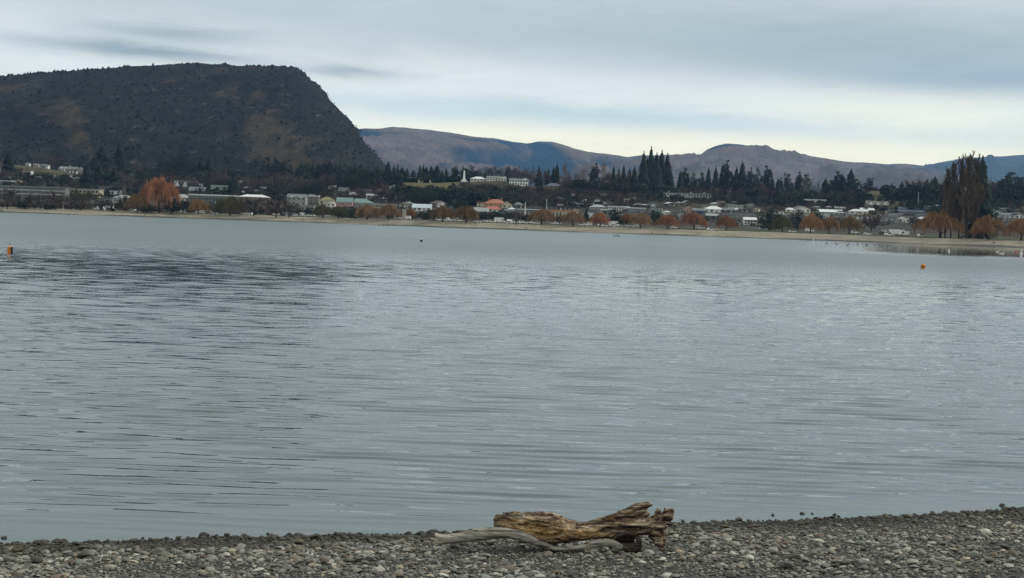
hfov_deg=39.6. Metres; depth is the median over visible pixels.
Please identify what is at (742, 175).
conifer tree
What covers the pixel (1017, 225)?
willow tree
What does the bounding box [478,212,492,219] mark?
evergreen tree
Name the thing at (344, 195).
bare tree
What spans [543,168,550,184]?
conifer tree
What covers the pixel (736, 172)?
conifer tree
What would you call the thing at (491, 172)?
bare tree
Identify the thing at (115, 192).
house
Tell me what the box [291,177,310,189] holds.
bare tree
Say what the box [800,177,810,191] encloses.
birch tree
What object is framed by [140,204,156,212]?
evergreen tree
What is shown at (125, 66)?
ridge shrubs
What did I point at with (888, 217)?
house
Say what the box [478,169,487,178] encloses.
bare tree
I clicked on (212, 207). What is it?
bare tree
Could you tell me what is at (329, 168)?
conifer tree
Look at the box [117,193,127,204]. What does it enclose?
bare tree
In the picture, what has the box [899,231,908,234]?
parked van
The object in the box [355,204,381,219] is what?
willow tree
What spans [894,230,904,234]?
parked camper van
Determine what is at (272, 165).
conifer tree
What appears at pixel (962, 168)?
poplar tree
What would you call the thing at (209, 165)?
conifer tree
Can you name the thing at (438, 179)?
evergreen wood
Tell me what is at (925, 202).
evergreen tree
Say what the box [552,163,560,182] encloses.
conifer tree
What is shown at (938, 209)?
evergreen tree
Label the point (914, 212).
house
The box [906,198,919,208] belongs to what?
evergreen tree
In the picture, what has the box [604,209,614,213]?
house
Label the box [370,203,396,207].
house
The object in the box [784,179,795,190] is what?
bare tree
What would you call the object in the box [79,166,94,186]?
conifer tree
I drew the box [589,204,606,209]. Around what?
house
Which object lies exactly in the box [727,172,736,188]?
pine tree
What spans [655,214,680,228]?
willow tree
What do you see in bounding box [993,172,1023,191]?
pine tree
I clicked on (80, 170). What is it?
house
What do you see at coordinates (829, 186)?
pine tree
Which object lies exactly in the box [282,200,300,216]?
bare tree
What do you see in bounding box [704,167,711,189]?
conifer tree
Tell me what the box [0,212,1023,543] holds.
lake
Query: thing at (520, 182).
house
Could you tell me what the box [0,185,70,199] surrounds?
apartment block
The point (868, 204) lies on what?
house
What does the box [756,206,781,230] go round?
evergreen tree
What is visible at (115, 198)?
house
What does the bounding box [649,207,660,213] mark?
house
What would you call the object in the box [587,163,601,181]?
pine tree
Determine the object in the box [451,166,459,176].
pine tree
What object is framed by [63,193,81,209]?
bare tree
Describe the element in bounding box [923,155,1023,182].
distant range
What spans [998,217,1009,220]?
house
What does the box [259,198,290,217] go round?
bare tree
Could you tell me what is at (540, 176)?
bare tree
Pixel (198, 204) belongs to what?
willow tree
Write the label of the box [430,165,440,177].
conifer tree
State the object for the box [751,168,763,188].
pine tree
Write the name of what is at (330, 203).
house
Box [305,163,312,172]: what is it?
conifer tree
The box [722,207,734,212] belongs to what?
house
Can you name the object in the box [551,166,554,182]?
conifer tree
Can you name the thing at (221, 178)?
bare tree
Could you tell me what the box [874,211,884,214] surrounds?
house
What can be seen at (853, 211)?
house
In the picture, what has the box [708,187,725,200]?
bare tree
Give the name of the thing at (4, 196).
bare tree
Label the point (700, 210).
house
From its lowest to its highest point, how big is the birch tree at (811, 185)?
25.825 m
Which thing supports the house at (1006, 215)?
on the town terrain
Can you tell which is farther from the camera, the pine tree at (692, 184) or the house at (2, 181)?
the pine tree at (692, 184)
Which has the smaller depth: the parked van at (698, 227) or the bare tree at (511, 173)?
the parked van at (698, 227)
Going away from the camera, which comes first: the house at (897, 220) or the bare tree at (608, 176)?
the house at (897, 220)
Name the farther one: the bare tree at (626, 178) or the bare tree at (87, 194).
the bare tree at (626, 178)
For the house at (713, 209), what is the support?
on the town terrain
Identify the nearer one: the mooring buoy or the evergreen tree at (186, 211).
the mooring buoy
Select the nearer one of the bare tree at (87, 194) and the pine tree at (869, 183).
the bare tree at (87, 194)
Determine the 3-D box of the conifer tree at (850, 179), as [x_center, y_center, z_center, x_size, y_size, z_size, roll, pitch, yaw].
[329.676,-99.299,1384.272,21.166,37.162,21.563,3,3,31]
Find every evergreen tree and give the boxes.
[115,201,123,208]
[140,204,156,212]
[163,205,181,212]
[182,202,193,212]
[295,186,312,194]
[309,181,323,191]
[337,206,348,217]
[345,174,361,188]
[347,207,360,218]
[358,180,371,190]
[388,185,401,196]
[410,188,429,203]
[423,188,441,203]
[423,210,436,220]
[446,200,469,211]
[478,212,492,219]
[489,211,503,217]
[607,208,621,219]
[648,209,660,224]
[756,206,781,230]
[789,209,806,229]
[876,195,886,201]
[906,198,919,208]
[919,197,930,207]
[927,203,942,214]
[990,204,999,218]
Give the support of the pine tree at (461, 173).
on the town terrain
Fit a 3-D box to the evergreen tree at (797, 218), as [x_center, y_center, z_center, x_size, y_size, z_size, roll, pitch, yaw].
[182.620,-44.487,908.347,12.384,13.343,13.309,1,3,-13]
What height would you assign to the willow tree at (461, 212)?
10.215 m
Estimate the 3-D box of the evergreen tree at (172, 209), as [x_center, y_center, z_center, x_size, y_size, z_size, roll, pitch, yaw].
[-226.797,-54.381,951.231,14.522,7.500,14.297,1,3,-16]
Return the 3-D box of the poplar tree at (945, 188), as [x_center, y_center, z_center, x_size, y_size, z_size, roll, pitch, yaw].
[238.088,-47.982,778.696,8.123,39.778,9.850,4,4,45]
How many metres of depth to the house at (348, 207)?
1179.03 m
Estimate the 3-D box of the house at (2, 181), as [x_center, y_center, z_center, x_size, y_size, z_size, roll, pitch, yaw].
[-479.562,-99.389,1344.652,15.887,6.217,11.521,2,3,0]
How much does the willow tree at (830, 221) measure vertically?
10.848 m
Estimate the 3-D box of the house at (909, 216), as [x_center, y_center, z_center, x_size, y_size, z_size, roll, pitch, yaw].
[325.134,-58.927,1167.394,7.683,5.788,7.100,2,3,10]
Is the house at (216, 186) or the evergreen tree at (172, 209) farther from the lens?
the house at (216, 186)
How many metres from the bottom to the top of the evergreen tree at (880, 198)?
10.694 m
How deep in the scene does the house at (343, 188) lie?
1337.19 m
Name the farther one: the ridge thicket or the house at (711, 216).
the ridge thicket
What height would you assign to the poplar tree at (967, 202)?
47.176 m
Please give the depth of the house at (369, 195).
1292.90 m
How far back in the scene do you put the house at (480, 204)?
1210.21 m
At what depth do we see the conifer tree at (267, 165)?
1632.19 m
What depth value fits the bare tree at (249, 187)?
1348.35 m
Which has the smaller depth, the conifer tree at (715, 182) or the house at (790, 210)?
the house at (790, 210)
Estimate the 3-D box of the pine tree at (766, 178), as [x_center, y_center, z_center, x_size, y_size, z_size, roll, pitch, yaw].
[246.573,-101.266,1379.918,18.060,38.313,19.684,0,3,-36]
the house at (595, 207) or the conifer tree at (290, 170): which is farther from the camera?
the conifer tree at (290, 170)
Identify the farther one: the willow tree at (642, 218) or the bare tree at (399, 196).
the bare tree at (399, 196)
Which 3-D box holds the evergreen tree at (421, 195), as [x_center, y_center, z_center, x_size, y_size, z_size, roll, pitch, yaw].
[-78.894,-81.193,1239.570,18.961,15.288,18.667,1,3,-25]
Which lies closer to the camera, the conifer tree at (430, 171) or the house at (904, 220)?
the house at (904, 220)
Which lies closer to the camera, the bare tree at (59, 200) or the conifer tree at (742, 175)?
the bare tree at (59, 200)
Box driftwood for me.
[435,502,673,552]
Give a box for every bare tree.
[0,187,21,208]
[13,193,31,204]
[31,193,48,208]
[45,154,70,169]
[46,190,69,209]
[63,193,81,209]
[69,188,101,209]
[92,198,110,209]
[115,170,140,193]
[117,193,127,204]
[163,199,179,213]
[175,200,188,213]
[208,202,220,214]
[217,169,232,182]
[237,179,256,193]
[237,197,264,215]
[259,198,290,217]
[264,173,296,199]
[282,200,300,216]
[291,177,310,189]
[315,173,337,195]
[335,187,352,197]
[368,180,393,202]
[393,193,409,203]
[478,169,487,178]
[484,166,498,175]
[495,168,506,176]
[505,166,517,178]
[510,212,523,224]
[514,165,526,178]
[522,168,537,185]
[537,169,549,185]
[566,171,578,181]
[601,171,620,182]
[616,173,630,184]
[688,177,706,188]
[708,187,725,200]
[726,188,746,204]
[753,181,766,190]
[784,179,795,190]
[859,212,884,230]
[909,217,921,233]
[911,180,923,185]
[988,177,997,192]
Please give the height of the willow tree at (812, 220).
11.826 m
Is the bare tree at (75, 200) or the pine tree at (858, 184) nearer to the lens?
the bare tree at (75, 200)
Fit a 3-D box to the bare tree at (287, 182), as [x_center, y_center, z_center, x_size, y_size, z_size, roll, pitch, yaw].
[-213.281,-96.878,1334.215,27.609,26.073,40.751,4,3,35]
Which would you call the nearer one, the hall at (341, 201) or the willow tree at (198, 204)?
the willow tree at (198, 204)
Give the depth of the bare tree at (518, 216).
808.97 m
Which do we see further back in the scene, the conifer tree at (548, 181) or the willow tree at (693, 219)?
the conifer tree at (548, 181)
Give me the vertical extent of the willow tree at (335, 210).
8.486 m
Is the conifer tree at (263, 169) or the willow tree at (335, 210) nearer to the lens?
the willow tree at (335, 210)
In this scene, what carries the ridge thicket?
on the town terrain
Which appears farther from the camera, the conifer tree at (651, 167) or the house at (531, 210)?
the conifer tree at (651, 167)
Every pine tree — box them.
[169,151,184,172]
[181,153,192,174]
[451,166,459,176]
[458,166,466,181]
[465,165,475,180]
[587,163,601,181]
[676,168,691,189]
[686,172,699,188]
[698,172,706,189]
[719,159,731,189]
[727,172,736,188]
[744,167,754,188]
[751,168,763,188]
[761,165,774,190]
[779,177,783,189]
[784,172,792,190]
[794,172,806,191]
[801,173,809,191]
[824,180,833,194]
[827,171,845,192]
[852,178,865,193]
[862,177,878,192]
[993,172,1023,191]
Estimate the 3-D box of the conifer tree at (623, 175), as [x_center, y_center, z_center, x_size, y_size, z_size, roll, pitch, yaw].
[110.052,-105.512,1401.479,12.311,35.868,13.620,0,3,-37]
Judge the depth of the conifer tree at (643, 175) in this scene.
1395.16 m
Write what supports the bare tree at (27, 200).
on the town terrain
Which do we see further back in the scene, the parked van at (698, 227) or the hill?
the hill
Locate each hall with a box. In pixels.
[336,197,353,205]
[353,198,372,206]
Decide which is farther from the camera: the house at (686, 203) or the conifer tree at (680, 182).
the conifer tree at (680, 182)
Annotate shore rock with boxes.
[199,532,209,535]
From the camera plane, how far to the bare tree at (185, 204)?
942.23 m
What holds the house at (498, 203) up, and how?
on the town terrain
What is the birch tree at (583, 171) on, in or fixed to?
on the town terrain
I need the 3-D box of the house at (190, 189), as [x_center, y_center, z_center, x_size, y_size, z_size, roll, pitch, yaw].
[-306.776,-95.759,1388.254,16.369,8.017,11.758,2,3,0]
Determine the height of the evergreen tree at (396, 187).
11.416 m
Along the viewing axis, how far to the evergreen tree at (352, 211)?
883.13 m
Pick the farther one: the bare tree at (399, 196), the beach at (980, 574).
the bare tree at (399, 196)
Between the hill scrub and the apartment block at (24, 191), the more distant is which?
the hill scrub
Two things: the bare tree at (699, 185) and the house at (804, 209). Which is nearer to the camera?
the house at (804, 209)
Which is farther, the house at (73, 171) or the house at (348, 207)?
the house at (73, 171)
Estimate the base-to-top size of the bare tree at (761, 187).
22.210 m
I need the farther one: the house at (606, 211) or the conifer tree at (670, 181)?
the conifer tree at (670, 181)
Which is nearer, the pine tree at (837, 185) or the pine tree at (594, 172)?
the pine tree at (837, 185)
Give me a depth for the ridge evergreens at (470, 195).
1313.68 m
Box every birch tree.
[561,164,567,180]
[579,169,589,181]
[599,163,606,183]
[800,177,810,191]
[807,179,817,192]
[814,180,824,193]
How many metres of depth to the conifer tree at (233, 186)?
1364.83 m
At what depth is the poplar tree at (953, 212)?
768.46 m
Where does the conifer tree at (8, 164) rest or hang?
on the town terrain
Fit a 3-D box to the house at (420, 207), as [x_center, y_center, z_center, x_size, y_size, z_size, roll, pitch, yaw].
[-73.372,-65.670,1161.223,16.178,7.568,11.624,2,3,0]
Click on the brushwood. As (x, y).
(589, 196)
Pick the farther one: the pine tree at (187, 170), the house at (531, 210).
the pine tree at (187, 170)
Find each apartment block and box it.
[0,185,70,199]
[70,188,103,197]
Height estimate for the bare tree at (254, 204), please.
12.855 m
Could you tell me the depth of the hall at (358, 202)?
1250.41 m
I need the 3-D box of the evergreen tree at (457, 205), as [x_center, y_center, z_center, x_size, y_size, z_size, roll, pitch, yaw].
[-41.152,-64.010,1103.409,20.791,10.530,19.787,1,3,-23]
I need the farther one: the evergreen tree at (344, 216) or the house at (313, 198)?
the house at (313, 198)
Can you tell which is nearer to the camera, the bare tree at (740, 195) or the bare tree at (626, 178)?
the bare tree at (740, 195)
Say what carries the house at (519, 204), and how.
on the town terrain
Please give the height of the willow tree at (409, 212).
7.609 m
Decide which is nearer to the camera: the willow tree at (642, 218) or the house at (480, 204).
the willow tree at (642, 218)
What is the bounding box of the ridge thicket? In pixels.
[106,167,872,204]
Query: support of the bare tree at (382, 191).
on the town terrain
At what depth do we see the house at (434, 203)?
1213.49 m
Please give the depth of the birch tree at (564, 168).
1430.69 m
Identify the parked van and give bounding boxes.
[695,225,704,228]
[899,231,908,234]
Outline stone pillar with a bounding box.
[402,209,405,219]
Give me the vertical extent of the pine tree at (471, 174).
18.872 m
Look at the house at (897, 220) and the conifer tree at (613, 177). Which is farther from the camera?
the conifer tree at (613, 177)
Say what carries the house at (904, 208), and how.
on the town terrain
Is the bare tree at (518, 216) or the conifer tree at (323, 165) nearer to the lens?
the bare tree at (518, 216)
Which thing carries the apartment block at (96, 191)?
on the town terrain
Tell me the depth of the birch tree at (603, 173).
1413.35 m
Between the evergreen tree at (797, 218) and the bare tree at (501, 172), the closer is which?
the evergreen tree at (797, 218)
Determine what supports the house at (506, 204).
on the town terrain
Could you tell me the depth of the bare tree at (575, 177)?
1409.98 m
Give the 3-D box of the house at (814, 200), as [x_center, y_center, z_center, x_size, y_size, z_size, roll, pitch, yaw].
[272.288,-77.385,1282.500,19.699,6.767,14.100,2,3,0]
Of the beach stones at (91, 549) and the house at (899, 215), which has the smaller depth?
the beach stones at (91, 549)
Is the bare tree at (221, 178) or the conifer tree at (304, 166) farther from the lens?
the conifer tree at (304, 166)
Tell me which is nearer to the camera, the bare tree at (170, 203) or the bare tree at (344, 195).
the bare tree at (170, 203)
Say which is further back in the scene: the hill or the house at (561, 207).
the hill
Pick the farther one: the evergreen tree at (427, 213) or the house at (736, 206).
the house at (736, 206)
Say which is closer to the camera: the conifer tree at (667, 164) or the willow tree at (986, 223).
the willow tree at (986, 223)
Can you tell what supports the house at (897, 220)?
on the town terrain
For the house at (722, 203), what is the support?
on the town terrain
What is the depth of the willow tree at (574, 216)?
808.14 m
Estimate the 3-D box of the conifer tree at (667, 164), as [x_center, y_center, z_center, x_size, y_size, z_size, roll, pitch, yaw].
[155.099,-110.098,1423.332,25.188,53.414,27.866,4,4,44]
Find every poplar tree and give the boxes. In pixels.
[941,167,952,237]
[943,161,961,237]
[954,156,966,237]
[957,151,983,238]
[970,153,988,238]
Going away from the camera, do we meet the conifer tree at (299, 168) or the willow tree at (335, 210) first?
the willow tree at (335, 210)
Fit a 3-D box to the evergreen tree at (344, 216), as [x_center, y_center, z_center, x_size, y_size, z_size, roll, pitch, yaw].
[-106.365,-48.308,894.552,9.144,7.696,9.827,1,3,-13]
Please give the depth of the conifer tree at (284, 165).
1529.64 m
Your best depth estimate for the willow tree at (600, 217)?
807.03 m
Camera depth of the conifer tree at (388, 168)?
1432.58 m
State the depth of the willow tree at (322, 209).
898.23 m
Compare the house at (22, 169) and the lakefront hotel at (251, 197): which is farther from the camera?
the house at (22, 169)
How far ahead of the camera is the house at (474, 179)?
1345.30 m
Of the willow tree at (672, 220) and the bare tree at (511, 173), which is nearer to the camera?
the willow tree at (672, 220)
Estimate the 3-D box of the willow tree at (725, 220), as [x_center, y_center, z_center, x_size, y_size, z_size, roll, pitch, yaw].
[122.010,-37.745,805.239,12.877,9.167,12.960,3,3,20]
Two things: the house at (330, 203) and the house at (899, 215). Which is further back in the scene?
the house at (330, 203)
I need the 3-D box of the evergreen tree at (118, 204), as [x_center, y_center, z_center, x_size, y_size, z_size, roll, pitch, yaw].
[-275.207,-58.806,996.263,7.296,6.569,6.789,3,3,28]
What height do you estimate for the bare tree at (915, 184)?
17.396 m
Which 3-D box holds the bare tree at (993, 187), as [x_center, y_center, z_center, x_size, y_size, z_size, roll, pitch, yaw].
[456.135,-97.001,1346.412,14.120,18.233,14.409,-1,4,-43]
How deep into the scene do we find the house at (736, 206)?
1213.54 m
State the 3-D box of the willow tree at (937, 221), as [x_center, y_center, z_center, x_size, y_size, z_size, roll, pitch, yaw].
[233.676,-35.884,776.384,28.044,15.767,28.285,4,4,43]
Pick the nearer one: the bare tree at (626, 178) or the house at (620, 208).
the house at (620, 208)
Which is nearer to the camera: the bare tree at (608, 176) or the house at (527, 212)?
the house at (527, 212)
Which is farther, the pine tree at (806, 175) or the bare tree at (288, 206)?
the pine tree at (806, 175)
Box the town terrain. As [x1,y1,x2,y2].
[0,163,1023,247]
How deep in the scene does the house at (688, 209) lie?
1193.20 m
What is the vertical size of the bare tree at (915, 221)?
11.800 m
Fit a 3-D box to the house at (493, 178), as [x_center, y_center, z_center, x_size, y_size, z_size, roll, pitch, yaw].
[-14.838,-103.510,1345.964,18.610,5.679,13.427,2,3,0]
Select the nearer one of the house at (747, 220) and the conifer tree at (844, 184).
the house at (747, 220)
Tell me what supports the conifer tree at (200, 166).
on the town terrain
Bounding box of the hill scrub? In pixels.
[0,62,387,173]
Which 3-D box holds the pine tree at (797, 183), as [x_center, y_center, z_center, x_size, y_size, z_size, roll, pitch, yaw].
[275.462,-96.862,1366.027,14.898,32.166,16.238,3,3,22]
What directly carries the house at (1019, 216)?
on the town terrain
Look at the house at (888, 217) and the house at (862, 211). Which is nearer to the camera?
the house at (888, 217)
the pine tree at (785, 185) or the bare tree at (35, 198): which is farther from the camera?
the pine tree at (785, 185)
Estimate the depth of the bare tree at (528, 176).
1410.34 m
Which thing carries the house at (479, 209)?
on the town terrain
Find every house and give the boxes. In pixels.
[0,180,14,184]
[16,168,26,172]
[65,170,77,173]
[66,166,78,169]
[76,167,82,173]
[98,186,111,189]
[109,190,121,194]
[113,195,129,202]
[172,194,187,200]
[173,180,198,188]
[188,187,206,192]
[210,185,228,191]
[286,194,307,205]
[301,205,314,210]
[307,194,319,202]
[319,197,334,204]
[326,201,335,208]
[331,206,355,209]
[338,187,348,192]
[366,194,374,198]
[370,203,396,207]
[399,203,408,206]
[412,204,431,210]
[430,201,446,206]
[470,177,485,181]
[474,207,488,213]
[476,202,484,206]
[484,197,504,207]
[486,176,504,180]
[486,206,501,211]
[502,201,511,207]
[509,179,525,186]
[513,202,523,207]
[514,209,540,212]
[517,211,530,214]
[544,205,576,209]
[545,183,560,188]
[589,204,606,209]
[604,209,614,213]
[607,206,629,211]
[627,207,646,212]
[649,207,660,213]
[663,191,685,198]
[664,202,675,205]
[682,201,691,204]
[683,206,691,212]
[685,192,710,198]
[692,208,707,213]
[705,213,718,218]
[706,206,722,212]
[717,201,724,205]
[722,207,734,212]
[728,205,743,208]
[739,208,749,211]
[742,217,756,224]
[773,209,784,213]
[785,208,795,211]
[796,206,810,212]
[803,199,826,202]
[817,209,843,214]
[847,209,856,214]
[857,209,868,214]
[864,199,888,209]
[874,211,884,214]
[879,214,897,220]
[887,213,913,217]
[894,218,901,222]
[895,209,925,214]
[896,207,918,209]
[898,217,908,222]
[903,214,912,218]
[914,213,927,217]
[997,213,1014,217]
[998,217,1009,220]
[1015,214,1023,217]
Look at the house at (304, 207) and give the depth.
1155.70 m
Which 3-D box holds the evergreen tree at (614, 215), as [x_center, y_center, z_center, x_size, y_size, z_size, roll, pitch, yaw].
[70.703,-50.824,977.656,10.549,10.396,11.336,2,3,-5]
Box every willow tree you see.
[122,193,148,212]
[139,176,181,212]
[188,198,210,213]
[214,195,247,214]
[312,203,332,217]
[328,206,347,218]
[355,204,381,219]
[377,204,401,219]
[406,208,416,217]
[429,205,458,221]
[452,205,478,222]
[527,208,556,224]
[558,210,587,225]
[587,212,611,226]
[619,214,632,222]
[628,212,651,227]
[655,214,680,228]
[679,212,707,228]
[716,215,738,229]
[769,215,794,231]
[798,213,824,232]
[816,215,839,233]
[837,214,863,233]
[910,210,965,237]
[968,215,1008,239]
[1001,218,1023,240]
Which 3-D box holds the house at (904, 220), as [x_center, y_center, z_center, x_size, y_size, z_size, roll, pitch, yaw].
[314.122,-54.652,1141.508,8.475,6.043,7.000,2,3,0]
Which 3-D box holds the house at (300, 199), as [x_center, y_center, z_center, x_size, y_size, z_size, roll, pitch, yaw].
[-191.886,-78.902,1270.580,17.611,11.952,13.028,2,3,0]
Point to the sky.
(915, 82)
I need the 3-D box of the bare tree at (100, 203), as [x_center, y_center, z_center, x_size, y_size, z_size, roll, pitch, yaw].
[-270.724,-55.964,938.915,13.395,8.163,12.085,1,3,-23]
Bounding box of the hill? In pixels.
[0,63,385,173]
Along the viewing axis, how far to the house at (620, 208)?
1201.07 m
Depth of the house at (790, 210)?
1210.23 m
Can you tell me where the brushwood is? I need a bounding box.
[0,169,1023,228]
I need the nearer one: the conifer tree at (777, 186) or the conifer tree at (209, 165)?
the conifer tree at (777, 186)
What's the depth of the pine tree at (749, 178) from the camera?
1382.03 m
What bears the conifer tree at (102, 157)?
on the town terrain
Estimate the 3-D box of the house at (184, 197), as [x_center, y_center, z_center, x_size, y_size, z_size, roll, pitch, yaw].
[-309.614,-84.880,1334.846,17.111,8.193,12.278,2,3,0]
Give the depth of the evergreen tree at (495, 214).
935.65 m
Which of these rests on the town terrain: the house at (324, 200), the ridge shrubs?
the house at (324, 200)
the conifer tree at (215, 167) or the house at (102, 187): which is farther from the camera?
the conifer tree at (215, 167)
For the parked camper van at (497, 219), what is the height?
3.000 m
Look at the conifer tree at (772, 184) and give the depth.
1406.84 m
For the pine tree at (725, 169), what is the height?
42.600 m
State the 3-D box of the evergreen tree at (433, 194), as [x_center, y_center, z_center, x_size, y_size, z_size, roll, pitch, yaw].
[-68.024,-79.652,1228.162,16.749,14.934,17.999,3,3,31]
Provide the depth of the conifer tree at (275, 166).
1604.95 m
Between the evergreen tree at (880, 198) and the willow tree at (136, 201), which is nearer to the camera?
the willow tree at (136, 201)
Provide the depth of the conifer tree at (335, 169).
1460.78 m
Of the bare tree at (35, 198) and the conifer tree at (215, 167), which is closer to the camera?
the bare tree at (35, 198)
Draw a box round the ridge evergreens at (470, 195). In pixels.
[83,164,1023,205]
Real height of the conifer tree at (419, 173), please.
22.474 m
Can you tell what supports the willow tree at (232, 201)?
on the town terrain
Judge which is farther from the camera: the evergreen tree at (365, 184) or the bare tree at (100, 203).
the evergreen tree at (365, 184)
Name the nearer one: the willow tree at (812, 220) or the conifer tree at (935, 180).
the willow tree at (812, 220)
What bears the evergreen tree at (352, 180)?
on the town terrain
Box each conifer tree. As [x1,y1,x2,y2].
[0,152,17,171]
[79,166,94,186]
[92,147,116,168]
[112,142,127,169]
[197,155,205,171]
[203,158,216,171]
[213,161,218,173]
[226,175,240,194]
[260,160,267,174]
[265,160,271,173]
[268,158,277,171]
[271,156,278,172]
[277,161,282,171]
[281,160,288,171]
[286,164,293,173]
[293,164,304,173]
[302,162,315,173]
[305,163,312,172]
[315,162,321,172]
[320,161,326,171]
[322,161,333,173]
[332,164,337,174]
[384,161,391,173]
[417,166,421,177]
[422,167,429,177]
[429,166,432,176]
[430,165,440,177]
[533,166,542,186]
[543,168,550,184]
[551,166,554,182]
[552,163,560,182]
[584,208,588,221]
[609,167,616,183]
[620,166,625,183]
[629,166,638,183]
[637,151,650,184]
[647,146,655,184]
[653,154,663,186]
[659,150,666,183]
[665,153,674,185]
[666,169,675,186]
[676,171,683,189]
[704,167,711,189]
[711,168,720,189]
[734,168,738,184]
[736,161,746,187]
[770,176,774,190]
[774,179,780,190]
[821,178,827,192]
[839,178,848,192]
[846,168,856,192]
[931,176,938,184]
[962,155,998,238]
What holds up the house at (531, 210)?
on the town terrain
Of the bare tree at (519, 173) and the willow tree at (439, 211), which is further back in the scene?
the bare tree at (519, 173)
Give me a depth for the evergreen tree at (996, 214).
1146.12 m
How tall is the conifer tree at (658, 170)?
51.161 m
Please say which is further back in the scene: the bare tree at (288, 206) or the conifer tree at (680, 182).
the conifer tree at (680, 182)
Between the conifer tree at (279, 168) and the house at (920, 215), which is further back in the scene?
the conifer tree at (279, 168)
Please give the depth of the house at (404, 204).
1222.84 m
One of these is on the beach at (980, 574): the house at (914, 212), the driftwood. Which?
the driftwood
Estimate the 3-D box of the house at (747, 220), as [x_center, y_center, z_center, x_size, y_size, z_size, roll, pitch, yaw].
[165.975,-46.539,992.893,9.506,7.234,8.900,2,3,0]
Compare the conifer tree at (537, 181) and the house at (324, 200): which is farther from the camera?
the conifer tree at (537, 181)
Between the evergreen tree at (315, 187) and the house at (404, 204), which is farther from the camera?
the evergreen tree at (315, 187)
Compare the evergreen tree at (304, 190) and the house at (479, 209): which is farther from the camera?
the evergreen tree at (304, 190)
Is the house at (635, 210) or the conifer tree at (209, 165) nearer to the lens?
the house at (635, 210)
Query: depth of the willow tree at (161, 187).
943.95 m
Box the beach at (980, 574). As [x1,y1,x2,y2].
[0,507,1023,577]
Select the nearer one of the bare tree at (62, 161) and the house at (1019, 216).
the house at (1019, 216)
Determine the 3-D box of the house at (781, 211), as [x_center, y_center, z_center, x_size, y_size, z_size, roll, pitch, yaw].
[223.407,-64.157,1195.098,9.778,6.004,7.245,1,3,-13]
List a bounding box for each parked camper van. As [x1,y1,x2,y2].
[494,217,504,221]
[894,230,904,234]
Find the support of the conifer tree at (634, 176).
on the town terrain
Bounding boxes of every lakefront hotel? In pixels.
[188,194,240,202]
[240,194,270,202]
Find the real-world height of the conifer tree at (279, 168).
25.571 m
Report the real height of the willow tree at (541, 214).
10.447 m
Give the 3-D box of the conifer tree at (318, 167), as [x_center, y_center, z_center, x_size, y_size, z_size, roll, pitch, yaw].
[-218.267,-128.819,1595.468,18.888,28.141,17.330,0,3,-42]
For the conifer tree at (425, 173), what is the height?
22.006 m
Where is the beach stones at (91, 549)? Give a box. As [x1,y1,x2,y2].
[0,506,1023,577]
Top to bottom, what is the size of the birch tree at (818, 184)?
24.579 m
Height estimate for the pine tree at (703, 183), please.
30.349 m
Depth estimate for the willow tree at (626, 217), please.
917.63 m
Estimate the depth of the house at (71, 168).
1466.60 m
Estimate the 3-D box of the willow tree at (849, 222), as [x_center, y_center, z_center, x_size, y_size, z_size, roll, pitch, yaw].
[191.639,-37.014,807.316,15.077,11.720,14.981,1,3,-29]
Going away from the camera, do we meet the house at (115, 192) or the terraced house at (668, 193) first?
the terraced house at (668, 193)
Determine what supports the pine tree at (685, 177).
on the town terrain
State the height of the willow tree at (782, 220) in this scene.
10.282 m
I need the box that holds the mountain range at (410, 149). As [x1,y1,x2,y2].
[358,127,1017,191]
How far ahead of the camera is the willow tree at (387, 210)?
861.87 m
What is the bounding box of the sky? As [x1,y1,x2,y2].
[0,0,1023,165]
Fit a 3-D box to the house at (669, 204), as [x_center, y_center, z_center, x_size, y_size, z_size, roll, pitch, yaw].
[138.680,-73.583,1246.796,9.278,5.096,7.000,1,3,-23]
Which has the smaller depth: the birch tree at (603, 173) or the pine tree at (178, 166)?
the birch tree at (603, 173)
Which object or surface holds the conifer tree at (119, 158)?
on the town terrain
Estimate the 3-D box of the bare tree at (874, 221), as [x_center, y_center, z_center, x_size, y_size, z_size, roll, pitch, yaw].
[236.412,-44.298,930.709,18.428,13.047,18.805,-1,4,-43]
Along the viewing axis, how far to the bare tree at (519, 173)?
1420.37 m
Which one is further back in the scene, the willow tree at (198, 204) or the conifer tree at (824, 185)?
the conifer tree at (824, 185)
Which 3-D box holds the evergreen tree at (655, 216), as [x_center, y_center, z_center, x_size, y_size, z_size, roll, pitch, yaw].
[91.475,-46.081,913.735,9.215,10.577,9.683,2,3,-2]
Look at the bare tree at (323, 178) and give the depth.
1329.80 m
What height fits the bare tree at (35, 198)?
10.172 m
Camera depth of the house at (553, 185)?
1328.59 m
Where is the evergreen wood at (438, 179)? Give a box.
[0,172,1023,223]
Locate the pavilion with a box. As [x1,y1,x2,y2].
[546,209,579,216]
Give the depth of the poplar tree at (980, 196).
757.02 m
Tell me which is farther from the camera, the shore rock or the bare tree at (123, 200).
the bare tree at (123, 200)
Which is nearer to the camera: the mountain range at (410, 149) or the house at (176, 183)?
the house at (176, 183)
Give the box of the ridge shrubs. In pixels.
[0,62,382,161]
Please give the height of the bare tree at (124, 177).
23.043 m
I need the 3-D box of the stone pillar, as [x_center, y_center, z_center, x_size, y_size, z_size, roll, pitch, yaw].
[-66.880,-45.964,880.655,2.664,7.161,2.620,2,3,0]

